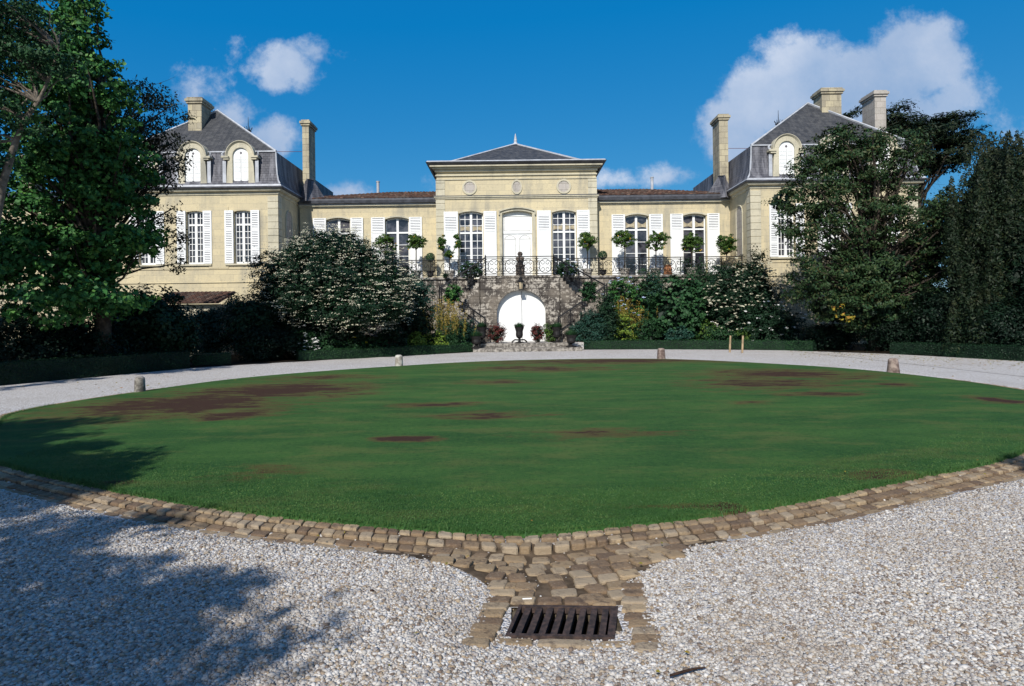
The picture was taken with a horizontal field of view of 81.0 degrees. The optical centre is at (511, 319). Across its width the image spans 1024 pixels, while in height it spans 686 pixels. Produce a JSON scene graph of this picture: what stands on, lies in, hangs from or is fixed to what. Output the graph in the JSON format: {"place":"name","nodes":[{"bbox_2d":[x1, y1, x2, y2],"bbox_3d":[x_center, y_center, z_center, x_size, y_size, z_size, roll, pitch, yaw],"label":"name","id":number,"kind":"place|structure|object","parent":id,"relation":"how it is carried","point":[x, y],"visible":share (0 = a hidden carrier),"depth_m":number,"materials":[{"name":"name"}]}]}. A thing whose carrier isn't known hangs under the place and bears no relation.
{"place":"outdoors","nodes":[
{"label":"outdoors","id":0,"kind":"place"},
{"bbox_2d":[343,323,369,346],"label":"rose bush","id":1,"kind":"object","parent":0,"point":[361,336],"visible":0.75,"depth_m":27.11,"materials":[{"name":"green plant"}]},
{"bbox_2d":[0,359,1023,537],"bbox_3d":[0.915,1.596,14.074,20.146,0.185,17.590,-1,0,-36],"label":"lawn","id":2,"kind":"structure","parent":0,"point":[543,418],"depth_m":8.17,"materials":[{"name":"plant"}]},
{"bbox_2d":[134,376,145,391],"bbox_3d":[-8.762,1.544,14.127,0.242,0.427,0.240,-1,0,0],"label":"stone bollard","id":3,"kind":"object","parent":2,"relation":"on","point":[139,384],"visible":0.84,"depth_m":14.04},
{"bbox_2d":[886,358,899,372],"bbox_3d":[10.578,1.292,16.650,0.321,0.458,0.326,-1,0,0],"label":"stone bollard","id":4,"kind":"object","parent":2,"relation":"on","point":[892,365],"visible":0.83,"depth_m":16.54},
{"bbox_2d":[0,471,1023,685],"bbox_3d":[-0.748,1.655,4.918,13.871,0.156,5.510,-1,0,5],"label":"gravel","id":5,"kind":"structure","parent":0,"point":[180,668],"depth_m":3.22,"materials":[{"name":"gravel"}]},
{"bbox_2d":[0,349,1023,685],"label":"driveway","id":6,"kind":"structure","parent":0,"point":[20,397],"depth_m":4.30,"materials":[{"name":"gravel"}]},
{"bbox_2d":[0,287,86,360],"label":"dark shrub","id":7,"kind":"object","parent":6,"relation":"on","point":[24,342],"visible":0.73,"depth_m":17.91,"materials":[{"name":"green plant"}]},
{"bbox_2d":[0,0,94,223],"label":"slender tree","id":8,"kind":"object","parent":6,"relation":"on","point":[38,61],"visible":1,"depth_m":15.41,"materials":[{"name":"green plant"}]},
{"bbox_2d":[36,313,137,356],"bbox_3d":[-14.325,0.706,19.900,3.090,2.227,2.907,-1,0,-44],"label":"dark shrub","id":9,"kind":"object","parent":6,"relation":"on","point":[84,334],"visible":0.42,"depth_m":19.34,"materials":[{"name":"green plant"}]},
{"bbox_2d":[0,350,190,385],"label":"box hedge","id":10,"kind":"object","parent":6,"relation":"on","point":[46,369],"visible":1,"depth_m":18.28,"materials":[{"name":"green plant"}]},
{"bbox_2d":[192,352,231,365],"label":"box hedge","id":11,"kind":"object","parent":6,"relation":"on","point":[220,358],"visible":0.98,"depth_m":22.81,"materials":[{"name":"green plant"}]},
{"bbox_2d":[210,290,277,359],"bbox_3d":[-11.276,0.250,25.450,2.644,3.068,3.220,-1,0,31],"label":"dark shrub","id":12,"kind":"object","parent":6,"relation":"on","point":[249,313],"visible":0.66,"depth_m":24.94,"materials":[{"name":"green plant"}]},
{"bbox_2d":[222,322,304,361],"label":"dark shrub","id":13,"kind":"object","parent":6,"relation":"on","point":[271,344],"visible":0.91,"depth_m":24.69,"materials":[{"name":"green plant"}]},
{"bbox_2d":[257,294,299,355],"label":"dark shrub","id":14,"kind":"object","parent":6,"relation":"on","point":[279,321],"visible":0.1,"depth_m":27.71,"materials":[{"name":"green plant"}]},
{"bbox_2d":[335,336,367,348],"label":"perennial clump","id":15,"kind":"object","parent":6,"relation":"on","point":[345,346],"visible":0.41,"depth_m":26.90,"materials":[{"name":"green plant"}]},
{"bbox_2d":[296,342,472,360],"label":"box hedge","id":16,"kind":"object","parent":6,"relation":"on","point":[347,353],"visible":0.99,"depth_m":26.77,"materials":[{"name":"green plant"}]},
{"bbox_2d":[373,322,409,346],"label":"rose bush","id":17,"kind":"object","parent":6,"relation":"on","point":[394,337],"visible":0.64,"depth_m":28.11,"materials":[{"name":"green plant"}]},
{"bbox_2d":[390,295,435,344],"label":"green shrub","id":18,"kind":"object","parent":6,"relation":"on","point":[418,325],"visible":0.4,"depth_m":29.59,"materials":[{"name":"green plant"}]},
{"bbox_2d":[444,318,477,343],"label":"green shrub","id":19,"kind":"object","parent":6,"relation":"on","point":[467,339],"visible":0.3,"depth_m":31.21,"materials":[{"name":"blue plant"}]},
{"bbox_2d":[1,464,1020,569],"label":"gutter bed","id":20,"kind":"object","parent":6,"relation":"on","point":[529,557],"visible":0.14,"depth_m":4.42,"materials":[{"name":"stone"}]},
{"bbox_2d":[0,351,1022,685],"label":"fallen leaves","id":21,"kind":"object","parent":6,"relation":"on","point":[640,563],"visible":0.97,"depth_m":17.32,"materials":[{"name":"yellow plant"}]},
{"bbox_2d":[0,378,1023,652],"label":"cobbled gutter","id":22,"kind":"object","parent":6,"relation":"on","point":[596,564],"visible":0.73,"depth_m":4.47,"materials":[{"name":"stone"}]},
{"bbox_2d":[505,605,622,640],"bbox_3d":[0.293,1.958,3.326,0.705,0.588,0.404,-1,0,3],"label":"drain grate","id":23,"kind":"object","parent":22,"relation":"in","point":[558,615],"visible":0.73,"depth_m":3.33,"materials":[{"name":"metal"}]},
{"bbox_2d":[473,342,582,351],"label":"garden steps","id":24,"kind":"structure","parent":6,"relation":"on","point":[516,347],"depth_m":30.08,"materials":[{"name":"stone"}]},
{"bbox_2d":[511,322,526,342],"bbox_3d":[0.384,0.643,31.136,0.849,1.124,0.840,-1,0,0],"label":"garden urn","id":25,"kind":"object","parent":24,"relation":"on","point":[519,328],"visible":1,"depth_m":31.05,"materials":[{"name":"metal"}]},
{"bbox_2d":[415,549,692,606],"bbox_3d":[0.289,1.641,3.968,1.900,0.091,0.930,-1,0,0],"label":"drain apron","id":26,"kind":"object","parent":6,"relation":"on","point":[543,589],"visible":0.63,"depth_m":3.83,"materials":[{"name":"stone"}]},
{"bbox_2d":[567,307,610,348],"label":"green shrub","id":27,"kind":"object","parent":6,"relation":"on","point":[584,329],"visible":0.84,"depth_m":31.46,"materials":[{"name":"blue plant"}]},
{"bbox_2d":[610,311,637,340],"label":"lime shrub","id":28,"kind":"object","parent":6,"relation":"on","point":[626,330],"visible":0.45,"depth_m":32.06,"materials":[{"name":"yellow plant"}]},
{"bbox_2d":[632,318,664,340],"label":"green shrub","id":29,"kind":"object","parent":6,"relation":"on","point":[652,330],"visible":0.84,"depth_m":32.15,"materials":[{"name":"green plant"}]},
{"bbox_2d":[661,257,727,338],"bbox_3d":[10.308,-1.016,33.210,4.350,5.063,2.100,-1,0,0],"label":"conifer bush","id":30,"kind":"object","parent":6,"relation":"on","point":[699,277],"visible":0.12,"depth_m":33.21,"materials":[{"name":"green plant"}]},
{"bbox_2d":[582,339,816,350],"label":"box hedge","id":31,"kind":"object","parent":6,"relation":"on","point":[759,344],"visible":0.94,"depth_m":29.99,"materials":[{"name":"green plant"}]},
{"bbox_2d":[696,319,719,339],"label":"rose bush","id":32,"kind":"object","parent":6,"relation":"on","point":[703,328],"visible":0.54,"depth_m":31.01,"materials":[{"name":"green plant"}]},
{"bbox_2d":[703,325,738,339],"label":"perennial clump","id":33,"kind":"object","parent":6,"relation":"on","point":[721,334],"visible":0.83,"depth_m":30.55,"materials":[{"name":"green plant"}]},
{"bbox_2d":[896,283,989,344],"bbox_3d":[17.758,-0.041,24.550,3.503,2.946,2.919,-1,0,0],"label":"dark shrub","id":34,"kind":"object","parent":6,"relation":"on","point":[927,322],"visible":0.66,"depth_m":24.34,"materials":[{"name":"green plant"}]},
{"bbox_2d":[889,341,1023,360],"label":"box hedge","id":35,"kind":"object","parent":6,"relation":"on","point":[995,352],"visible":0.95,"depth_m":22.07,"materials":[{"name":"green plant"}]},
{"bbox_2d":[999,262,1023,339],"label":"dark shrub","id":36,"kind":"object","parent":6,"relation":"on","point":[1020,299],"visible":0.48,"depth_m":22.14,"materials":[{"name":"green plant"}]},
{"bbox_2d":[0,0,1023,290],"label":"sky","id":37,"kind":"structure","parent":0,"point":[389,88],"materials":[{"name":"blue"}]},
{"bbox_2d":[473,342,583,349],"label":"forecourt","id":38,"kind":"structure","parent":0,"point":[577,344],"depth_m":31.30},
{"bbox_2d":[486,322,507,342],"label":"red shrub","id":39,"kind":"object","parent":38,"relation":"on","point":[498,335],"visible":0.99,"depth_m":31.30,"materials":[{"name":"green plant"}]},
{"bbox_2d":[530,322,544,342],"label":"red shrub","id":40,"kind":"object","parent":38,"relation":"on","point":[537,332],"visible":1,"depth_m":31.33,"materials":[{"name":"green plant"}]},
{"bbox_2d":[542,323,561,341],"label":"green shrub","id":41,"kind":"object","parent":38,"relation":"on","point":[549,334],"visible":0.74,"depth_m":31.52,"materials":[{"name":"green plant"}]},
{"bbox_2d":[190,342,935,366],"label":"garden bed","id":42,"kind":"object","parent":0,"point":[234,360],"visible":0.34,"depth_m":25.92,"materials":[{"name":"soil"}]},
{"bbox_2d":[0,0,170,354],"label":"broadleaf tree","id":43,"kind":"object","parent":42,"relation":"on","point":[86,163],"visible":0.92,"depth_m":18.78,"materials":[{"name":"green plant"}]},
{"bbox_2d":[75,75,197,323],"bbox_3d":[-14.225,-3.661,22.533,4.859,10.868,3.486,-1,0,0],"label":"drooping tree","id":44,"kind":"object","parent":42,"relation":"on","point":[144,129],"visible":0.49,"depth_m":22.46,"materials":[{"name":"green plant"}]},
{"bbox_2d":[111,282,202,361],"bbox_3d":[-13.262,0.225,21.997,3.419,3.175,3.116,-1,0,0],"label":"dark shrub","id":45,"kind":"object","parent":42,"relation":"on","point":[173,323],"visible":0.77,"depth_m":21.51,"materials":[{"name":"green plant"}]},
{"bbox_2d":[162,291,236,355],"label":"outbuilding","id":46,"kind":"structure","parent":42,"relation":"on","point":[205,299],"depth_m":29.16,"materials":[{"name":"stone"}]},
{"bbox_2d":[188,305,231,353],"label":"shrub","id":47,"kind":"object","parent":42,"relation":"on","point":[208,318],"visible":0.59,"depth_m":27.29,"materials":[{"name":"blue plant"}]},
{"bbox_2d":[290,325,322,358],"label":"white flower bush","id":48,"kind":"object","parent":42,"relation":"on","point":[312,341],"visible":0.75,"depth_m":25.73,"materials":[{"name":"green plant"}]},
{"bbox_2d":[275,320,365,357],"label":"dark shrub","id":49,"kind":"object","parent":42,"relation":"on","point":[331,331],"visible":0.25,"depth_m":26.60,"materials":[{"name":"green plant"}]},
{"bbox_2d":[312,330,343,349],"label":"perennial clump","id":50,"kind":"object","parent":42,"relation":"on","point":[324,342],"visible":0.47,"depth_m":26.32,"materials":[{"name":"green plant"}]},
{"bbox_2d":[240,222,424,338],"bbox_3d":[-8.239,-1.388,27.499,8.575,6.291,6.901,-1,0,0],"label":"flowering mound","id":51,"kind":"object","parent":42,"relation":"on","point":[340,279],"visible":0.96,"depth_m":26.36,"materials":[{"name":"green plant"}]},
{"bbox_2d":[363,335,391,347],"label":"perennial clump","id":52,"kind":"object","parent":42,"relation":"on","point":[377,342],"visible":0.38,"depth_m":27.62,"materials":[{"name":"green plant"}]},
{"bbox_2d":[405,331,429,345],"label":"lime shrub","id":53,"kind":"object","parent":42,"relation":"on","point":[418,338],"visible":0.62,"depth_m":28.85,"materials":[{"name":"green plant"}]},
{"bbox_2d":[398,269,437,344],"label":"green shrub","id":54,"kind":"object","parent":42,"relation":"on","point":[421,291],"visible":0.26,"depth_m":30.32,"materials":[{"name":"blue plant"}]},
{"bbox_2d":[425,331,449,344],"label":"lime shrub","id":55,"kind":"object","parent":42,"relation":"on","point":[437,340],"visible":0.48,"depth_m":29.57,"materials":[{"name":"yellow plant"}]},
{"bbox_2d":[410,298,475,350],"bbox_3d":[-3.544,0.146,30.193,3.525,2.936,1.260,-1,0,0],"label":"spiky plant","id":56,"kind":"object","parent":42,"relation":"on","point":[449,326],"visible":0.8,"depth_m":29.93,"materials":[{"name":"green plant"}]},
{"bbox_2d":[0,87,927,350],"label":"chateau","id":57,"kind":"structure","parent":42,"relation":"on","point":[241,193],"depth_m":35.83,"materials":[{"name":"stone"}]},
{"bbox_2d":[141,212,155,264],"bbox_3d":[-20.366,-4.560,33.688,0.920,2.973,0.084,-1,0,0],"label":"window","id":58,"kind":"structure","parent":57,"relation":"in","point":[147,260],"depth_m":33.68,"materials":[{"name":"white paint"}]},
{"bbox_2d":[188,212,202,263],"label":"window","id":59,"kind":"structure","parent":57,"relation":"in","point":[195,219],"depth_m":33.67,"materials":[{"name":"white paint"}]},
{"bbox_2d":[235,211,250,263],"bbox_3d":[-15.047,-4.625,33.688,0.920,2.973,0.084,-1,0,0],"label":"window","id":60,"kind":"structure","parent":57,"relation":"in","point":[242,218],"depth_m":33.72,"materials":[{"name":"white paint"}]},
{"bbox_2d":[327,219,349,237],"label":"window","id":61,"kind":"structure","parent":57,"relation":"in","point":[343,222],"depth_m":36.96,"materials":[{"name":"white paint"}]},
{"bbox_2d":[386,218,408,277],"bbox_3d":[-7.016,-4.342,36.928,1.437,3.855,0.084,-1,0,0],"label":"window","id":62,"kind":"structure","parent":57,"relation":"in","point":[398,228],"depth_m":36.96,"materials":[{"name":"white paint"}]},
{"bbox_2d":[459,212,483,278],"bbox_3d":[-2.446,-4.476,36.128,1.451,4.010,0.084,-1,0,0],"label":"window","id":63,"kind":"structure","parent":57,"relation":"in","point":[470,223],"depth_m":36.16,"materials":[{"name":"white paint"}]},
{"bbox_2d":[502,212,532,275],"bbox_3d":[0.329,-4.481,36.097,1.780,4.053,0.054,-1,0,0],"label":"door","id":64,"kind":"structure","parent":57,"relation":"in","point":[516,226],"depth_m":36.12,"materials":[{"name":"white paint"}]},
{"bbox_2d":[552,211,575,275],"bbox_3d":[3.133,-4.544,36.128,1.421,4.010,0.084,-1,0,0],"label":"window","id":65,"kind":"structure","parent":57,"relation":"in","point":[563,222],"depth_m":36.16,"materials":[{"name":"white paint"}]},
{"bbox_2d":[625,215,647,274],"bbox_3d":[7.646,-4.521,36.928,1.407,3.855,0.084,-1,0,0],"label":"window","id":66,"kind":"structure","parent":57,"relation":"in","point":[637,225],"depth_m":36.96,"materials":[{"name":"white paint"}]},
{"bbox_2d":[683,214,704,273],"bbox_3d":[11.186,-4.565,36.928,1.391,3.855,0.084,-1,0,0],"label":"window","id":67,"kind":"structure","parent":57,"relation":"in","point":[694,223],"depth_m":36.96,"materials":[{"name":"white paint"}]},
{"bbox_2d":[737,206,741,255],"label":"blind window","id":68,"kind":"structure","parent":57,"relation":"in","point":[739,211],"depth_m":35.16,"materials":[{"name":"grey stone"}]},
{"bbox_2d":[778,206,793,256],"bbox_3d":[15.329,-4.996,33.688,0.920,2.973,0.084,-1,0,0],"label":"window","id":69,"kind":"structure","parent":57,"relation":"in","point":[784,249],"depth_m":33.71,"materials":[{"name":"white paint"}]},
{"bbox_2d":[298,274,732,344],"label":"terrace","id":70,"kind":"structure","parent":42,"relation":"on","point":[463,283],"depth_m":34.60,"materials":[{"name":"stone"}]},
{"bbox_2d":[373,234,397,257],"bbox_3d":[-7.461,-3.704,35.100,1.332,2.730,1.280,-1,0,-45],"label":"potted citrus","id":71,"kind":"object","parent":70,"relation":"on","point":[381,239],"visible":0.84,"depth_m":34.97,"materials":[{"name":"plant"}]},
{"bbox_2d":[406,233,427,277],"bbox_3d":[-5.587,-3.724,35.087,1.108,2.723,1.198,-1,0,-33],"label":"potted citrus","id":72,"kind":"object","parent":70,"relation":"on","point":[416,242],"visible":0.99,"depth_m":34.98,"materials":[{"name":"plant"}]},
{"bbox_2d":[378,258,481,275],"bbox_3d":[-5.765,-2.990,34.600,8.032,1.120,0.090,-1,0,0],"label":"iron railing","id":73,"kind":"object","parent":70,"relation":"on","point":[457,261],"visible":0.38,"depth_m":34.59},
{"bbox_2d":[436,233,461,276],"bbox_3d":[-3.672,-3.717,35.059,1.520,2.664,0.741,-1,0,0],"label":"potted citrus","id":74,"kind":"object","parent":70,"relation":"on","point":[441,246],"visible":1,"depth_m":34.99,"materials":[{"name":"plant"}]},
{"bbox_2d":[577,231,598,275],"bbox_3d":[4.411,-3.835,35.080,1.255,2.702,1.002,-1,0,-23],"label":"potted citrus","id":75,"kind":"object","parent":70,"relation":"on","point":[588,240],"visible":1,"depth_m":34.90,"materials":[{"name":"plant"}]},
{"bbox_2d":[610,230,636,274],"bbox_3d":[6.612,-3.901,35.088,1.483,2.780,1.146,-1,0,-15],"label":"potted citrus","id":76,"kind":"object","parent":70,"relation":"on","point":[624,238],"visible":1,"depth_m":35.01,"materials":[{"name":"plant"}]},
{"bbox_2d":[557,255,742,274],"bbox_3d":[7.942,-3.157,34.600,10.731,1.120,0.090,-1,0,0],"label":"iron railing","id":77,"kind":"object","parent":70,"relation":"on","point":[639,264],"visible":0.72,"depth_m":34.59,"materials":[{"name":"metal"}]},
{"bbox_2d":[645,230,671,274],"bbox_3d":[8.529,-3.887,35.068,1.469,2.705,1.040,-1,0,-24],"label":"potted citrus","id":78,"kind":"object","parent":70,"relation":"on","point":[659,237],"visible":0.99,"depth_m":34.99,"materials":[{"name":"plant"}]},
{"bbox_2d":[681,232,704,273],"bbox_3d":[10.561,-3.868,35.035,1.372,2.617,1.175,-1,0,22],"label":"potted citrus","id":79,"kind":"object","parent":70,"relation":"on","point":[690,241],"visible":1,"depth_m":34.89,"materials":[{"name":"plant"}]},
{"bbox_2d":[716,234,736,269],"bbox_3d":[12.581,-3.821,35.057,1.282,2.475,1.077,-1,0,0],"label":"potted citrus","id":80,"kind":"object","parent":70,"relation":"on","point":[726,246],"visible":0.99,"depth_m":34.90,"materials":[{"name":"plant"}]},
{"bbox_2d":[438,275,607,342],"bbox_3d":[0.610,-0.417,33.215,9.015,4.020,2.770,-1,0,0],"label":"double stair","id":81,"kind":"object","parent":42,"relation":"on","point":[539,300],"visible":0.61,"depth_m":32.71,"materials":[{"name":"stone"}]},
{"bbox_2d":[443,283,463,304],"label":"potted plant","id":82,"kind":"object","parent":81,"relation":"on","point":[453,294],"visible":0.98,"depth_m":31.77,"materials":[{"name":"green plant"}]},
{"bbox_2d":[438,285,485,327],"bbox_3d":[-2.640,-0.503,31.900,2.540,2.770,0.090,-1,0,0],"label":"stair handrail","id":83,"kind":"object","parent":81,"relation":"on","point":[473,311],"visible":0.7,"depth_m":31.89,"materials":[{"name":"black metal"}]},
{"bbox_2d":[440,256,486,302],"bbox_3d":[-2.647,-2.163,32.750,2.547,2.690,0.090,-1,0,0],"label":"stair handrail","id":84,"kind":"object","parent":81,"relation":"on","point":[470,272],"visible":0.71,"depth_m":32.74,"materials":[{"name":"black metal"}]},
{"bbox_2d":[457,260,483,278],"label":"blue flower plant","id":85,"kind":"object","parent":81,"relation":"on","point":[476,269],"visible":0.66,"depth_m":33.48,"materials":[{"name":"green plant"}]},
{"bbox_2d":[484,254,554,275],"bbox_3d":[0.415,-3.000,32.750,3.874,1.150,0.090,-1,0,0],"label":"iron railing","id":86,"kind":"object","parent":81,"relation":"on","point":[502,270],"visible":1,"depth_m":32.74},
{"bbox_2d":[497,290,545,341],"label":"cellar door","id":87,"kind":"structure","parent":81,"relation":"in","point":[524,307],"depth_m":33.00,"materials":[{"name":"white paint"}]},
{"bbox_2d":[554,258,581,277],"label":"blue flower plant","id":88,"kind":"object","parent":81,"relation":"on","point":[560,272],"visible":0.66,"depth_m":33.46,"materials":[{"name":"green plant"}]},
{"bbox_2d":[552,256,605,300],"bbox_3d":[3.660,-2.240,32.750,2.904,2.690,0.090,-1,0,0],"label":"stair handrail","id":89,"kind":"object","parent":81,"relation":"on","point":[566,276],"visible":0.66,"depth_m":32.74,"materials":[{"name":"black metal"}]},
{"bbox_2d":[557,283,607,330],"bbox_3d":[3.756,-0.581,31.900,2.736,2.770,0.090,-1,0,0],"label":"stair handrail","id":90,"kind":"object","parent":81,"relation":"on","point":[582,302],"visible":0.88,"depth_m":31.89,"materials":[{"name":"black metal"}]},
{"bbox_2d":[578,280,598,302],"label":"potted plant","id":91,"kind":"object","parent":81,"relation":"on","point":[588,289],"visible":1,"depth_m":31.78,"materials":[{"name":"green plant"}]},
{"bbox_2d":[591,293,621,340],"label":"green shrub","id":92,"kind":"object","parent":42,"relation":"on","point":[608,308],"visible":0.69,"depth_m":31.52,"materials":[{"name":"green plant"}]},
{"bbox_2d":[598,274,649,332],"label":"blue hydrangea","id":93,"kind":"object","parent":42,"relation":"on","point":[623,291],"visible":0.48,"depth_m":33.26,"materials":[{"name":"green plant"}]},
{"bbox_2d":[614,296,658,339],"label":"spiky plant","id":94,"kind":"object","parent":42,"relation":"on","point":[628,309],"visible":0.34,"depth_m":32.54,"materials":[{"name":"green plant"}]},
{"bbox_2d":[626,268,668,339],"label":"green shrub","id":95,"kind":"object","parent":42,"relation":"on","point":[642,293],"visible":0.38,"depth_m":33.56,"materials":[{"name":"green plant"}]},
{"bbox_2d":[639,269,664,338],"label":"green shrub","id":96,"kind":"object","parent":42,"relation":"on","point":[658,288],"visible":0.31,"depth_m":33.51,"materials":[{"name":"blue plant"}]},
{"bbox_2d":[663,325,695,339],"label":"green shrub","id":97,"kind":"object","parent":42,"relation":"on","point":[679,333],"visible":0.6,"depth_m":31.59,"materials":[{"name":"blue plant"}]},
{"bbox_2d":[645,274,717,339],"bbox_3d":[9.225,-0.468,32.585,4.064,4.079,2.025,-1,0,0],"label":"leaf shrub","id":98,"kind":"object","parent":42,"relation":"on","point":[688,303],"visible":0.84,"depth_m":32.16,"materials":[{"name":"green plant"}]},
{"bbox_2d":[702,257,789,338],"bbox_3d":[12.162,-0.869,30.979,4.685,4.772,2.200,-1,0,0],"label":"camellia shrub","id":99,"kind":"object","parent":42,"relation":"on","point":[737,296],"visible":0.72,"depth_m":30.83,"materials":[{"name":"green plant"}]},
{"bbox_2d":[738,243,770,296],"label":"green shrub","id":100,"kind":"object","parent":42,"relation":"on","point":[758,258],"visible":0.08,"depth_m":32.17,"materials":[{"name":"green plant"}]},
{"bbox_2d":[738,299,807,340],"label":"white rose bush","id":101,"kind":"object","parent":42,"relation":"on","point":[782,325],"visible":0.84,"depth_m":29.63,"materials":[{"name":"green plant"}]},
{"bbox_2d":[789,320,860,349],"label":"dark shrub","id":102,"kind":"object","parent":42,"relation":"on","point":[829,337],"visible":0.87,"depth_m":27.67,"materials":[{"name":"green plant"}]},
{"bbox_2d":[761,121,967,350],"bbox_3d":[15.846,-3.758,26.441,9.512,10.328,5.072,-1,0,0],"label":"spreading tree","id":103,"kind":"object","parent":42,"relation":"on","point":[872,271],"visible":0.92,"depth_m":25.92,"materials":[{"name":"green plant"}]},
{"bbox_2d":[848,308,917,351],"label":"dark shrub","id":104,"kind":"object","parent":42,"relation":"on","point":[887,332],"visible":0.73,"depth_m":25.86,"materials":[{"name":"green plant"}]},
{"bbox_2d":[938,130,1023,352],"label":"columnar yew","id":105,"kind":"object","parent":42,"relation":"on","point":[985,233],"visible":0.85,"depth_m":23.04,"materials":[{"name":"green plant"}]},
{"bbox_2d":[951,296,1023,346],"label":"dark shrub","id":106,"kind":"object","parent":42,"relation":"on","point":[1002,331],"visible":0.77,"depth_m":22.09,"materials":[{"name":"green plant"}]},
{"bbox_2d":[425,352,1023,634],"bbox_3d":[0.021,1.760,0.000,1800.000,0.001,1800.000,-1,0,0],"label":"ground","id":107,"kind":"structure","parent":0,"point":[574,627],"depth_m":3.44,"materials":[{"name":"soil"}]},
{"bbox_2d":[843,98,992,218],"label":"cedar tree","id":108,"kind":"object","parent":107,"relation":"on","point":[950,143],"visible":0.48,"depth_m":43.57,"materials":[{"name":"green plant"}]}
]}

